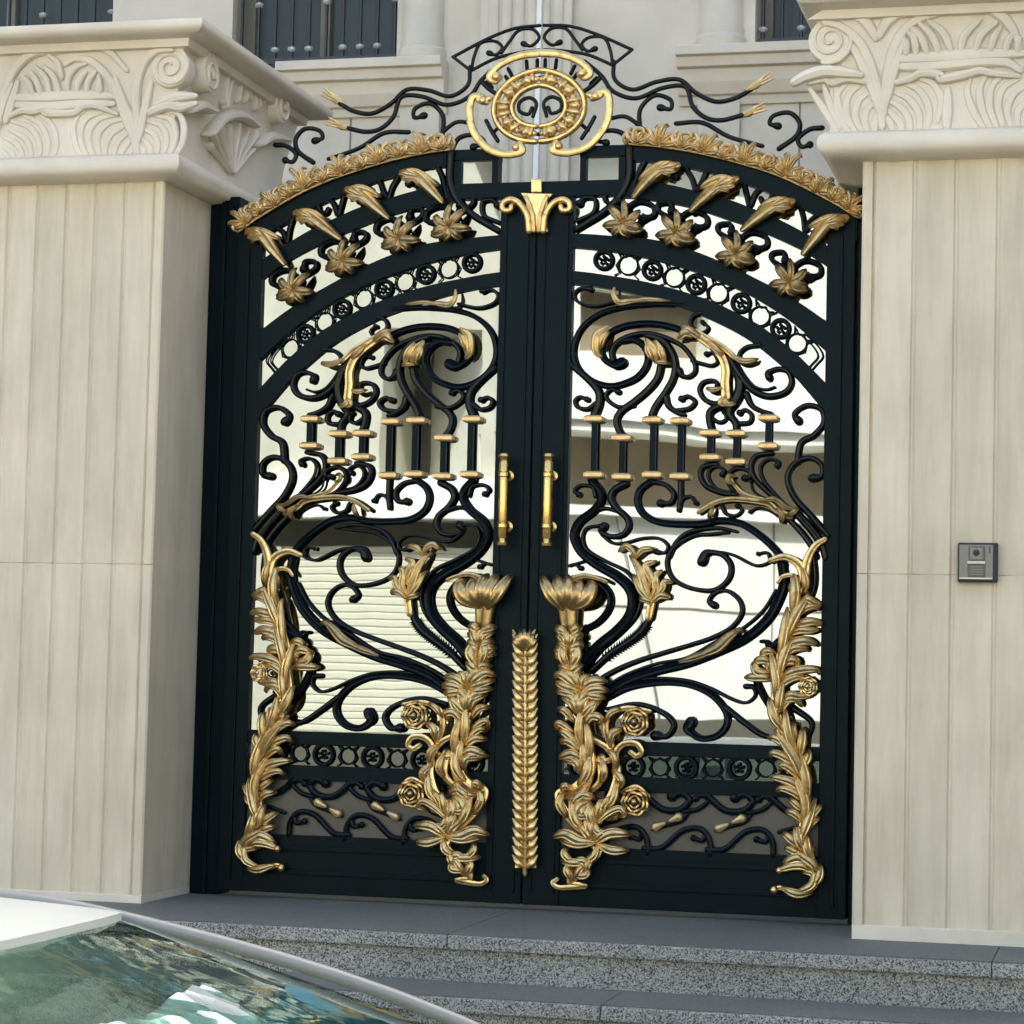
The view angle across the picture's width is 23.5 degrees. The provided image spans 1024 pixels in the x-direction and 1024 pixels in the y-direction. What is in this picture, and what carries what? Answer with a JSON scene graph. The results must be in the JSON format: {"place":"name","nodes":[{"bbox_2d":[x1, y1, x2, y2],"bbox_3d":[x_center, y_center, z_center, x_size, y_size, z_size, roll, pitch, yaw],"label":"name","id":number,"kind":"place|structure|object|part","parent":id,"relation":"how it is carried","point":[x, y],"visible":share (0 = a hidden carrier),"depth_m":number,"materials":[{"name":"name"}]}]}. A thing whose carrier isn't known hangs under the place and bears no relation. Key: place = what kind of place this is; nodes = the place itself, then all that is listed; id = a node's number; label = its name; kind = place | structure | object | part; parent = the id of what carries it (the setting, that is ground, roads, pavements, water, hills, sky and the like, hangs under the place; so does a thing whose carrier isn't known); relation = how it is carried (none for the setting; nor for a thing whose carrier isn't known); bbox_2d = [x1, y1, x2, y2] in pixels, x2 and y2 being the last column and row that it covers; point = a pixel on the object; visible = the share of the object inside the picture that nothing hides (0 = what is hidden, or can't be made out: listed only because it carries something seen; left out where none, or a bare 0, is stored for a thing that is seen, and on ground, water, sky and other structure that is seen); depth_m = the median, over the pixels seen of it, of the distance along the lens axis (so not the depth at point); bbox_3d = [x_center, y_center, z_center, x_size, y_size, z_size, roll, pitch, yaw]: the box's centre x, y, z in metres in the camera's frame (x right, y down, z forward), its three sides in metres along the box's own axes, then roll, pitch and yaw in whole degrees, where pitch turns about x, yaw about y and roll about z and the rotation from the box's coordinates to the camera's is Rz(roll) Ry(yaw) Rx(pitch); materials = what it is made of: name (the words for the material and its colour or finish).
{"place":"outdoors","nodes":[
{"label":"outdoors","id":0,"kind":"place"},
{"bbox_2d":[0,889,479,1023],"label":"parked car","id":1,"kind":"object","parent":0,"point":[26,918],"visible":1,"depth_m":3.72,"materials":[{"name":"white paint"}]},
{"bbox_3d":[-0.884,0.855,3.965,2.320,0.415,0.225,0,-4,14],"label":"side window","id":2,"kind":"part","parent":1,"relation":"part of","materials":[{"name":"glass"}]},
{"bbox_2d":[108,981,381,1023],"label":"sunshade","id":3,"kind":"object","parent":1,"relation":"on","point":[204,1003],"visible":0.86,"depth_m":3.21,"materials":[{"name":"silver metal"}]},
{"bbox_2d":[0,0,840,320],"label":"house","id":4,"kind":"structure","parent":0,"point":[366,54],"depth_m":11.80,"materials":[{"name":"stone"}]},
{"bbox_2d":[0,0,110,26],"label":"window","id":5,"kind":"structure","parent":4,"relation":"in","point":[18,6],"depth_m":12.70,"materials":[{"name":"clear glass"}]},
{"bbox_2d":[244,0,397,67],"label":"window","id":6,"kind":"structure","parent":4,"relation":"in","point":[284,6],"depth_m":12.33,"materials":[{"name":"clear glass"}]},
{"bbox_2d":[760,0,810,38],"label":"window","id":7,"kind":"structure","parent":4,"relation":"in","point":[772,7],"depth_m":11.74,"materials":[{"name":"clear glass"}]},
{"label":"ground","id":8,"kind":"structure","parent":0,"visible":0},
{"bbox_2d":[0,890,1023,1023],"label":"entrance steps","id":9,"kind":"structure","parent":8,"relation":"on","point":[489,963],"depth_m":7.37,"materials":[{"name":"stone"}]},
{"bbox_2d":[0,18,332,902],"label":"stone pillar","id":10,"kind":"structure","parent":9,"relation":"on","point":[132,154],"depth_m":8.34,"materials":[{"name":"stone"}]},
{"bbox_2d":[190,188,862,924],"bbox_3d":[0.052,0.117,8.417,2.346,2.451,0.116,0,-4,14],"label":"gateway","id":11,"kind":"object","parent":9,"relation":"on","point":[214,562],"visible":0.46,"depth_m":8.63,"materials":[{"name":"black paint"}]},
{"bbox_2d":[217,24,541,903],"bbox_3d":[-0.471,-0.186,8.485,1.128,3.002,0.159,0,-4,14],"label":"gate leaf","id":12,"kind":"object","parent":11,"relation":"attached to","point":[381,484],"visible":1,"depth_m":8.48,"materials":[{"name":"black paint"}]},
{"bbox_2d":[499,24,861,919],"bbox_3d":[0.550,-0.178,8.225,1.259,3.002,0.159,0,-4,14],"label":"gate leaf","id":13,"kind":"object","parent":11,"relation":"attached to","point":[681,692],"visible":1,"depth_m":8.21,"materials":[{"name":"black paint"}]},
{"bbox_2d":[790,0,1023,946],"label":"stone pillar","id":14,"kind":"structure","parent":9,"relation":"on","point":[921,142],"depth_m":7.62,"materials":[{"name":"stone"}]},
{"bbox_2d":[957,543,997,582],"bbox_3d":[1.429,0.155,7.559,0.121,0.121,0.043,0,-4,14],"label":"intercom","id":15,"kind":"object","parent":14,"relation":"attached to","point":[977,562],"visible":1,"depth_m":7.54,"materials":[{"name":"grey metal"}]}
]}

